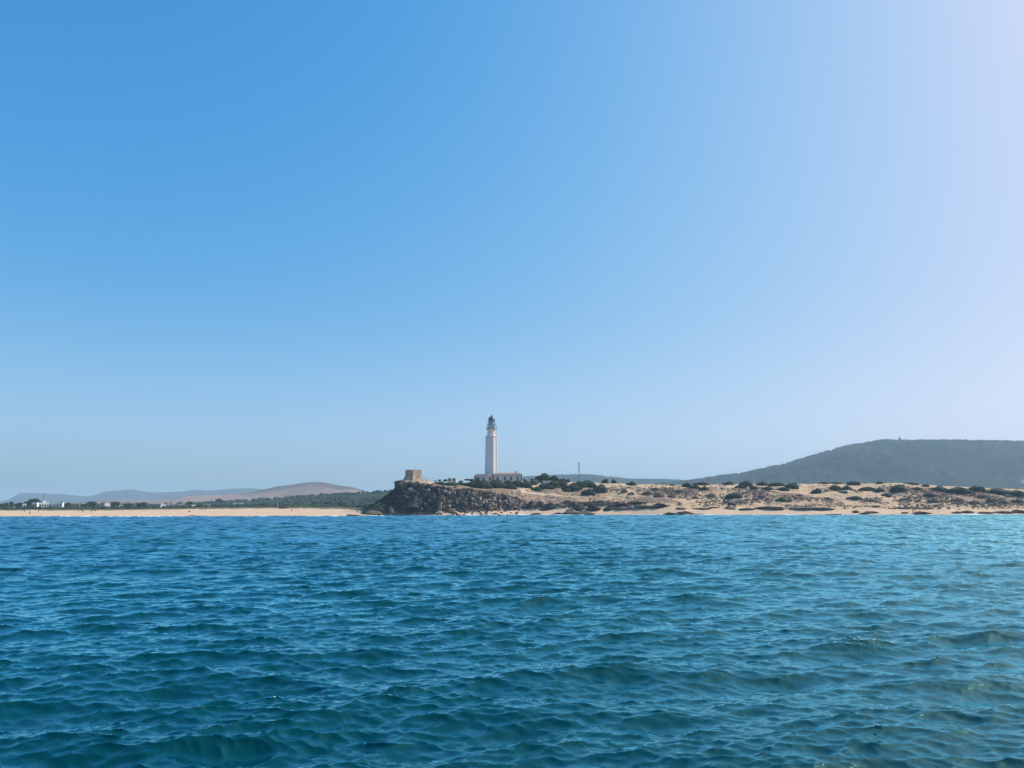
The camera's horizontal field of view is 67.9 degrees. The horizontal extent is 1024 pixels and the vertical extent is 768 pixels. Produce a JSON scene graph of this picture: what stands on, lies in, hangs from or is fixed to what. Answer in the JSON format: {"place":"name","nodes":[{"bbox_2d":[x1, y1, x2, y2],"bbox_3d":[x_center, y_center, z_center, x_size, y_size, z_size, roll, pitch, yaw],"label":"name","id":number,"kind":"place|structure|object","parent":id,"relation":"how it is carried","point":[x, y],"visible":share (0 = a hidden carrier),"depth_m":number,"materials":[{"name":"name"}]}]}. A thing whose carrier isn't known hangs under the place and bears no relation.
{"place":"outdoors","nodes":[
{"label":"outdoors","id":0,"kind":"place"},
{"bbox_2d":[0,488,262,504],"bbox_3d":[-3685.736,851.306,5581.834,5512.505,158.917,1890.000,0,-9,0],"label":"blue hills","id":1,"kind":"structure","parent":0,"point":[106,495],"depth_m":5126.46,"materials":[{"name":"blue"}]},
{"bbox_2d":[0,506,362,510],"bbox_3d":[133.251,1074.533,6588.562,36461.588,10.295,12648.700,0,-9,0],"label":"coastal plain","id":2,"kind":"structure","parent":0,"point":[351,508],"depth_m":420.16,"materials":[{"name":"sand"}]},
{"bbox_2d":[28,498,38,502],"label":"tree","id":3,"kind":"object","parent":2,"relation":"on","point":[33,500],"visible":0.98,"depth_m":630.38,"materials":[{"name":"green plant"}]},
{"bbox_2d":[39,501,49,506],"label":"house","id":4,"kind":"structure","parent":2,"relation":"on","point":[44,504],"depth_m":566.90,"materials":[{"name":"white paint"}]},
{"bbox_2d":[53,502,63,506],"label":"house","id":5,"kind":"structure","parent":2,"relation":"on","point":[58,504],"depth_m":571.53,"materials":[{"name":"white paint"}]},
{"bbox_2d":[70,503,79,506],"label":"house","id":6,"kind":"structure","parent":2,"relation":"on","point":[75,504],"depth_m":566.83,"materials":[{"name":"white paint"}]},
{"bbox_2d":[87,501,96,505],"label":"tree","id":7,"kind":"object","parent":2,"relation":"on","point":[91,503],"visible":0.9,"depth_m":590.67,"materials":[{"name":"green plant"}]},
{"bbox_2d":[100,501,109,506],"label":"house","id":8,"kind":"structure","parent":2,"relation":"on","point":[104,503],"depth_m":579.66,"materials":[{"name":"grey paint"}]},
{"bbox_2d":[147,503,165,506],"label":"house","id":9,"kind":"structure","parent":2,"relation":"on","point":[156,504],"depth_m":564.04,"materials":[{"name":"grey paint"}]},
{"bbox_2d":[0,489,392,508],"bbox_3d":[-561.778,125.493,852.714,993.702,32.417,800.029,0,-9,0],"label":"woodland","id":10,"kind":"object","parent":2,"relation":"on","point":[288,500],"visible":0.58,"depth_m":788.53,"materials":[{"name":"green plant"}]},
{"bbox_2d":[79,482,366,504],"bbox_3d":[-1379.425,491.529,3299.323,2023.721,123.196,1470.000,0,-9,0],"label":"brown hills","id":11,"kind":"structure","parent":0,"point":[309,488],"depth_m":2956.90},
{"bbox_2d":[193,492,388,504],"bbox_3d":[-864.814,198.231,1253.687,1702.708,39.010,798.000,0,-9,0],"label":"wooded rise","id":12,"kind":"structure","parent":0,"point":[357,498],"depth_m":1077.17,"materials":[{"name":"plant"}]},
{"bbox_2d":[361,480,635,514],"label":"headland","id":13,"kind":"structure","parent":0,"point":[420,490],"depth_m":348.76,"materials":[{"name":"stone"}]},
{"bbox_2d":[395,480,402,487],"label":"rock","id":14,"kind":"object","parent":13,"relation":"on","point":[399,484],"visible":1,"depth_m":352.72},
{"bbox_2d":[398,495,409,503],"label":"rock","id":15,"kind":"object","parent":13,"relation":"on","point":[403,499],"visible":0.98,"depth_m":346.64,"materials":[{"name":"stone"}]},
{"bbox_2d":[403,501,420,509],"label":"rock","id":16,"kind":"object","parent":13,"relation":"on","point":[412,505],"visible":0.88,"depth_m":342.00,"materials":[{"name":"stone"}]},
{"bbox_2d":[403,469,423,480],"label":"stone watchtower","id":17,"kind":"structure","parent":13,"relation":"on","point":[414,474],"depth_m":367.56,"materials":[{"name":"stone"}]},
{"bbox_2d":[437,502,441,510],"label":"rock","id":18,"kind":"object","parent":13,"relation":"on","point":[439,506],"visible":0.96,"depth_m":340.03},
{"bbox_2d":[361,481,520,515],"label":"rocks","id":19,"kind":"object","parent":13,"relation":"on","point":[364,509],"visible":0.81,"depth_m":344.82,"materials":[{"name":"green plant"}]},
{"bbox_2d":[459,501,467,506],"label":"rock","id":20,"kind":"object","parent":13,"relation":"on","point":[463,504],"visible":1,"depth_m":343.96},
{"bbox_2d":[527,500,535,509],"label":"rock ledge","id":21,"kind":"object","parent":13,"relation":"on","point":[531,504],"visible":0.87,"depth_m":351.99,"materials":[{"name":"stone"}]},
{"bbox_2d":[0,514,1023,767],"bbox_3d":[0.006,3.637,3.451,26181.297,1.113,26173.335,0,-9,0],"label":"sea","id":22,"kind":"structure","parent":0,"point":[576,640],"depth_m":17.28,"materials":[{"name":"liquid"}]},
{"bbox_2d":[39,514,982,516],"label":"surf","id":23,"kind":"structure","parent":22,"relation":"on","point":[515,514],"depth_m":316.74,"materials":[{"name":"white liquid"}]},
{"bbox_2d":[0,506,1023,516],"bbox_3d":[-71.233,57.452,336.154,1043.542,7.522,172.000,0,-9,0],"label":"beach","id":24,"kind":"structure","parent":0,"point":[284,512],"depth_m":337.88,"materials":[{"name":"sand"}]},
{"bbox_2d":[363,510,381,514],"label":"rock","id":25,"kind":"object","parent":24,"relation":"on","point":[371,512],"visible":0.79,"depth_m":329.70,"materials":[{"name":"stone"}]},
{"bbox_2d":[536,501,544,506],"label":"rock ledge","id":26,"kind":"object","parent":24,"relation":"on","point":[540,504],"visible":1,"depth_m":350.82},
{"bbox_2d":[545,502,556,509],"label":"rock ledge","id":27,"kind":"object","parent":24,"relation":"on","point":[550,506],"visible":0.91,"depth_m":348.39,"materials":[{"name":"stone"}]},
{"bbox_2d":[563,509,577,514],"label":"rock ledge","id":28,"kind":"object","parent":24,"relation":"on","point":[571,511],"visible":0.85,"depth_m":339.75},
{"bbox_2d":[570,504,585,510],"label":"rock ledge","id":29,"kind":"object","parent":24,"relation":"on","point":[578,507],"visible":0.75,"depth_m":343.27,"materials":[{"name":"stone"}]},
{"bbox_2d":[575,511,594,514],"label":"rock ledge","id":30,"kind":"object","parent":24,"relation":"on","point":[586,512],"visible":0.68,"depth_m":337.32,"materials":[{"name":"stone"}]},
{"bbox_2d":[586,503,600,510],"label":"rock ledge","id":31,"kind":"object","parent":24,"relation":"on","point":[592,507],"visible":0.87,"depth_m":341.91,"materials":[{"name":"stone"}]},
{"bbox_2d":[603,506,614,510],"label":"rock ledge","id":32,"kind":"object","parent":24,"relation":"on","point":[609,508],"visible":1,"depth_m":341.28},
{"bbox_2d":[615,506,627,509],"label":"rock ledge","id":33,"kind":"object","parent":24,"relation":"on","point":[621,508],"visible":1,"depth_m":340.09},
{"bbox_2d":[623,505,638,508],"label":"rock ledge","id":34,"kind":"object","parent":24,"relation":"on","point":[631,507],"visible":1,"depth_m":340.13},
{"bbox_2d":[636,505,651,507],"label":"rock ledge","id":35,"kind":"object","parent":24,"relation":"on","point":[644,506],"visible":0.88,"depth_m":339.14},
{"bbox_2d":[651,503,669,507],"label":"rock ledge","id":36,"kind":"object","parent":24,"relation":"on","point":[658,505],"visible":1,"depth_m":337.07,"materials":[{"name":"stone"}]},
{"bbox_2d":[662,512,678,514],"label":"rock ledge","id":37,"kind":"object","parent":24,"relation":"on","point":[669,513],"visible":0.67,"depth_m":324.30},
{"bbox_2d":[676,511,694,514],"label":"rock ledge","id":38,"kind":"object","parent":24,"relation":"on","point":[685,513],"visible":0.72,"depth_m":324.61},
{"bbox_2d":[755,506,784,509],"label":"rock ledge","id":39,"kind":"object","parent":24,"relation":"on","point":[772,508],"visible":0.97,"depth_m":330.64,"materials":[{"name":"stone"}]},
{"bbox_2d":[789,505,818,509],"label":"rock ledge","id":40,"kind":"object","parent":24,"relation":"on","point":[802,507],"visible":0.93,"depth_m":327.98,"materials":[{"name":"stone"}]},
{"bbox_2d":[815,507,834,509],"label":"rock ledge","id":41,"kind":"object","parent":24,"relation":"on","point":[822,508],"visible":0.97,"depth_m":326.88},
{"bbox_2d":[913,511,929,513],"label":"rock ledge","id":42,"kind":"object","parent":24,"relation":"on","point":[919,512],"visible":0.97,"depth_m":321.03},
{"bbox_2d":[994,511,1013,512],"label":"rock ledge","id":43,"kind":"object","parent":24,"relation":"on","point":[1003,511],"visible":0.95,"depth_m":322.32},
{"bbox_2d":[1011,509,1023,512],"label":"rock ledge","id":44,"kind":"object","parent":24,"relation":"on","point":[1018,511],"visible":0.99,"depth_m":323.09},
{"bbox_2d":[0,0,1023,500],"label":"sky","id":45,"kind":"structure","parent":0,"point":[257,244],"materials":[{"name":"blue"}]},
{"bbox_2d":[522,474,680,483],"bbox_3d":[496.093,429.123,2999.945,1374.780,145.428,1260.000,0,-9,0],"label":"wooded ridge","id":46,"kind":"structure","parent":0,"point":[584,477],"depth_m":2788.68,"materials":[{"name":"green plant"}]},
{"bbox_2d":[408,480,1023,509],"bbox_3d":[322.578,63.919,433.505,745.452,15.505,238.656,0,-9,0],"label":"dunes","id":47,"kind":"structure","parent":0,"point":[547,496],"depth_m":360.12,"materials":[{"name":"sand"}]},
{"bbox_2d":[440,482,458,485],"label":"shrub","id":48,"kind":"object","parent":47,"relation":"on","point":[452,484],"visible":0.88,"depth_m":365.14,"materials":[{"name":"green plant"}]},
{"bbox_2d":[447,478,456,482],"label":"house","id":49,"kind":"structure","parent":47,"relation":"on","point":[451,480],"depth_m":379.21,"materials":[{"name":"white paint"}]},
{"bbox_2d":[461,481,476,485],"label":"shrub","id":50,"kind":"object","parent":47,"relation":"on","point":[469,483],"visible":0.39,"depth_m":371.54,"materials":[{"name":"green plant"}]},
{"bbox_2d":[471,480,492,488],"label":"shrub","id":51,"kind":"object","parent":47,"relation":"on","point":[483,484],"visible":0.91,"depth_m":364.25,"materials":[{"name":"green plant"}]},
{"bbox_2d":[474,474,492,481],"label":"annex house","id":52,"kind":"structure","parent":47,"relation":"on","point":[487,477],"depth_m":397.85,"materials":[{"name":"paint"}]},
{"bbox_2d":[485,415,497,475],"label":"lighthouse","id":53,"kind":"object","parent":47,"relation":"on","point":[491,455],"visible":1,"depth_m":405.42,"materials":[{"name":"paint"}]},
{"bbox_2d":[488,480,505,487],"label":"shrub","id":54,"kind":"object","parent":47,"relation":"on","point":[497,484],"visible":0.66,"depth_m":369.37,"materials":[{"name":"green plant"}]},
{"bbox_2d":[493,471,521,482],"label":"keepers house","id":55,"kind":"structure","parent":47,"relation":"on","point":[504,477],"depth_m":397.36,"materials":[{"name":"paint"}]},
{"bbox_2d":[504,483,516,488],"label":"shrub","id":56,"kind":"object","parent":47,"relation":"on","point":[510,486],"visible":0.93,"depth_m":369.73,"materials":[{"name":"green plant"}]},
{"bbox_2d":[512,480,521,484],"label":"shrub","id":57,"kind":"object","parent":47,"relation":"on","point":[516,482],"visible":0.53,"depth_m":383.50,"materials":[{"name":"green plant"}]},
{"bbox_2d":[516,481,532,488],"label":"shrub","id":58,"kind":"object","parent":47,"relation":"on","point":[525,484],"visible":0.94,"depth_m":378.37,"materials":[{"name":"green plant"}]},
{"bbox_2d":[531,486,541,490],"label":"shrub","id":59,"kind":"object","parent":47,"relation":"on","point":[536,488],"visible":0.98,"depth_m":374.05,"materials":[{"name":"green plant"}]},
{"bbox_2d":[535,473,549,481],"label":"tree","id":60,"kind":"object","parent":47,"relation":"on","point":[543,476],"visible":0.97,"depth_m":397.15,"materials":[{"name":"green plant"}]},
{"bbox_2d":[538,483,547,488],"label":"shrub","id":61,"kind":"object","parent":47,"relation":"on","point":[543,486],"visible":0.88,"depth_m":377.90,"materials":[{"name":"green plant"}]},
{"bbox_2d":[546,480,560,487],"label":"shrub","id":62,"kind":"object","parent":47,"relation":"on","point":[554,483],"visible":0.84,"depth_m":381.38,"materials":[{"name":"green plant"}]},
{"bbox_2d":[550,475,558,480],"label":"tree","id":63,"kind":"object","parent":47,"relation":"on","point":[554,477],"visible":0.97,"depth_m":397.56,"materials":[{"name":"green plant"}]},
{"bbox_2d":[557,480,567,487],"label":"shrub","id":64,"kind":"object","parent":47,"relation":"on","point":[562,483],"visible":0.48,"depth_m":386.88,"materials":[{"name":"green plant"}]},
{"bbox_2d":[561,484,582,491],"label":"shrub","id":65,"kind":"object","parent":47,"relation":"on","point":[574,487],"visible":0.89,"depth_m":378.97,"materials":[{"name":"green plant"}]},
{"bbox_2d":[569,481,587,487],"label":"shrub","id":66,"kind":"object","parent":47,"relation":"on","point":[580,484],"visible":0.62,"depth_m":383.54,"materials":[{"name":"green plant"}]},
{"bbox_2d":[581,489,594,495],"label":"shrub","id":67,"kind":"object","parent":47,"relation":"on","point":[588,492],"visible":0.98,"depth_m":370.07,"materials":[{"name":"green plant"}]},
{"bbox_2d":[581,480,596,484],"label":"shrub","id":68,"kind":"object","parent":47,"relation":"on","point":[587,482],"visible":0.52,"depth_m":386.79,"materials":[{"name":"green plant"}]},
{"bbox_2d":[588,483,597,487],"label":"shrub","id":69,"kind":"object","parent":47,"relation":"on","point":[591,485],"visible":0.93,"depth_m":383.58,"materials":[{"name":"green plant"}]},
{"bbox_2d":[592,484,607,492],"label":"shrub","id":70,"kind":"object","parent":47,"relation":"on","point":[601,488],"visible":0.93,"depth_m":374.97,"materials":[{"name":"green plant"}]},
{"bbox_2d":[610,503,633,505],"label":"rock ledge","id":71,"kind":"object","parent":47,"relation":"on","point":[620,504],"visible":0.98,"depth_m":342.83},
{"bbox_2d":[626,481,636,485],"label":"shrub","id":72,"kind":"object","parent":47,"relation":"on","point":[631,483],"visible":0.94,"depth_m":392.06,"materials":[{"name":"green plant"}]},
{"bbox_2d":[627,502,647,503],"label":"rock ledge","id":73,"kind":"object","parent":47,"relation":"on","point":[637,502],"visible":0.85,"depth_m":344.02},
{"bbox_2d":[642,491,652,494],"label":"shrub","id":74,"kind":"object","parent":47,"relation":"on","point":[647,493],"visible":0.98,"depth_m":366.57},
{"bbox_2d":[681,483,691,487],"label":"shrub","id":75,"kind":"object","parent":47,"relation":"on","point":[688,485],"visible":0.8,"depth_m":385.47,"materials":[{"name":"green plant"}]},
{"bbox_2d":[689,485,699,488],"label":"shrub","id":76,"kind":"object","parent":47,"relation":"on","point":[694,487],"visible":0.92,"depth_m":376.65,"materials":[{"name":"green plant"}]},
{"bbox_2d":[693,482,709,484],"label":"shrub","id":77,"kind":"object","parent":47,"relation":"on","point":[701,483],"visible":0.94,"depth_m":391.51,"materials":[{"name":"green plant"}]},
{"bbox_2d":[721,481,734,484],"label":"shrub","id":78,"kind":"object","parent":47,"relation":"on","point":[729,483],"visible":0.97,"depth_m":390.55,"materials":[{"name":"green plant"}]},
{"bbox_2d":[725,493,742,498],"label":"shrub","id":79,"kind":"object","parent":47,"relation":"on","point":[732,495],"visible":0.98,"depth_m":354.88,"materials":[{"name":"green plant"}]},
{"bbox_2d":[734,485,747,488],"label":"shrub","id":80,"kind":"object","parent":47,"relation":"on","point":[741,486],"visible":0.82,"depth_m":377.31,"materials":[{"name":"green plant"}]},
{"bbox_2d":[738,481,752,486],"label":"shrub","id":81,"kind":"object","parent":47,"relation":"on","point":[746,483],"visible":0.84,"depth_m":385.61,"materials":[{"name":"green plant"}]},
{"bbox_2d":[756,481,767,485],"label":"shrub","id":82,"kind":"object","parent":47,"relation":"on","point":[762,483],"visible":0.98,"depth_m":387.55,"materials":[{"name":"green plant"}]},
{"bbox_2d":[761,487,773,489],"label":"shrub","id":83,"kind":"object","parent":47,"relation":"on","point":[768,488],"visible":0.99,"depth_m":369.79,"materials":[{"name":"green plant"}]},
{"bbox_2d":[768,482,785,486],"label":"shrub","id":84,"kind":"object","parent":47,"relation":"on","point":[775,484],"visible":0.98,"depth_m":383.88,"materials":[{"name":"green plant"}]},
{"bbox_2d":[534,483,1023,509],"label":"dune scrub","id":85,"kind":"object","parent":47,"relation":"on","point":[755,492],"visible":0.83,"depth_m":351.30,"materials":[{"name":"plant"}]},
{"bbox_2d":[775,497,786,501],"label":"shrub","id":86,"kind":"object","parent":47,"relation":"on","point":[781,499],"visible":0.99,"depth_m":345.27,"materials":[{"name":"green plant"}]},
{"bbox_2d":[778,487,790,490],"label":"shrub","id":87,"kind":"object","parent":47,"relation":"on","point":[784,488],"visible":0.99,"depth_m":367.96,"materials":[{"name":"green plant"}]},
{"bbox_2d":[785,482,798,488],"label":"shrub","id":88,"kind":"object","parent":47,"relation":"on","point":[793,485],"visible":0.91,"depth_m":373.27,"materials":[{"name":"green plant"}]},
{"bbox_2d":[812,488,821,493],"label":"shrub","id":89,"kind":"object","parent":47,"relation":"on","point":[817,490],"visible":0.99,"depth_m":364.49,"materials":[{"name":"green plant"}]},
{"bbox_2d":[829,485,841,490],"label":"shrub","id":90,"kind":"object","parent":47,"relation":"on","point":[835,488],"visible":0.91,"depth_m":370.82,"materials":[{"name":"green plant"}]},
{"bbox_2d":[842,486,851,489],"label":"shrub","id":91,"kind":"object","parent":47,"relation":"on","point":[846,488],"visible":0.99,"depth_m":371.27,"materials":[{"name":"green plant"}]},
{"bbox_2d":[847,481,860,484],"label":"shrub","id":92,"kind":"object","parent":47,"relation":"on","point":[853,483],"visible":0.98,"depth_m":384.47,"materials":[{"name":"green plant"}]},
{"bbox_2d":[846,496,862,499],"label":"shrub","id":93,"kind":"object","parent":47,"relation":"on","point":[855,498],"visible":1,"depth_m":349.84,"materials":[{"name":"green plant"}]},
{"bbox_2d":[858,487,876,490],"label":"shrub","id":94,"kind":"object","parent":47,"relation":"on","point":[866,489],"visible":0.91,"depth_m":371.11,"materials":[{"name":"green plant"}]},
{"bbox_2d":[873,487,885,492],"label":"shrub","id":95,"kind":"object","parent":47,"relation":"on","point":[879,489],"visible":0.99,"depth_m":367.22,"materials":[{"name":"green plant"}]},
{"bbox_2d":[881,493,891,496],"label":"shrub","id":96,"kind":"object","parent":47,"relation":"on","point":[886,495],"visible":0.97,"depth_m":356.87,"materials":[{"name":"green plant"}]},
{"bbox_2d":[889,484,906,491],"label":"shrub","id":97,"kind":"object","parent":47,"relation":"on","point":[898,488],"visible":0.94,"depth_m":363.71,"materials":[{"name":"green plant"}]},
{"bbox_2d":[923,493,935,496],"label":"shrub","id":98,"kind":"object","parent":47,"relation":"on","point":[930,495],"visible":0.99,"depth_m":353.26,"materials":[{"name":"green plant"}]},
{"bbox_2d":[927,498,940,502],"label":"shrub","id":99,"kind":"object","parent":47,"relation":"on","point":[934,500],"visible":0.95,"depth_m":339.88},
{"bbox_2d":[928,486,947,491],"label":"shrub","id":100,"kind":"object","parent":47,"relation":"on","point":[940,488],"visible":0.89,"depth_m":365.61,"materials":[{"name":"green plant"}]},
{"bbox_2d":[951,497,963,501],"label":"shrub","id":101,"kind":"object","parent":47,"relation":"on","point":[958,499],"visible":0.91,"depth_m":344.26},
{"bbox_2d":[946,487,971,493],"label":"shrub","id":102,"kind":"object","parent":47,"relation":"on","point":[959,490],"visible":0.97,"depth_m":359.71,"materials":[{"name":"green plant"}]},
{"bbox_2d":[966,500,980,504],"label":"shrub","id":103,"kind":"object","parent":47,"relation":"on","point":[973,502],"visible":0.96,"depth_m":337.09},
{"bbox_2d":[969,485,984,491],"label":"shrub","id":104,"kind":"object","parent":47,"relation":"on","point":[977,488],"visible":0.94,"depth_m":363.23,"materials":[{"name":"green plant"}]},
{"bbox_2d":[977,494,988,497],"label":"shrub","id":105,"kind":"object","parent":47,"relation":"on","point":[982,496],"visible":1,"depth_m":351.88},
{"bbox_2d":[986,498,996,501],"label":"shrub","id":106,"kind":"object","parent":47,"relation":"on","point":[991,500],"visible":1,"depth_m":340.49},
{"bbox_2d":[983,488,1010,494],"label":"shrub","id":107,"kind":"object","parent":47,"relation":"on","point":[999,491],"visible":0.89,"depth_m":359.61,"materials":[{"name":"green plant"}]},
{"bbox_2d":[1009,490,1023,496],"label":"shrub","id":108,"kind":"object","parent":47,"relation":"on","point":[1018,493],"visible":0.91,"depth_m":357.44,"materials":[{"name":"green plant"}]},
{"bbox_2d":[1011,498,1023,502],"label":"shrub","id":109,"kind":"object","parent":47,"relation":"on","point":[1019,500],"visible":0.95,"depth_m":339.77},
{"bbox_2d":[653,439,1023,488],"bbox_3d":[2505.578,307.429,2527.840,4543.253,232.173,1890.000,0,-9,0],"label":"wooded hill","id":110,"kind":"structure","parent":0,"point":[972,463],"depth_m":1957.61,"materials":[{"name":"green plant"}]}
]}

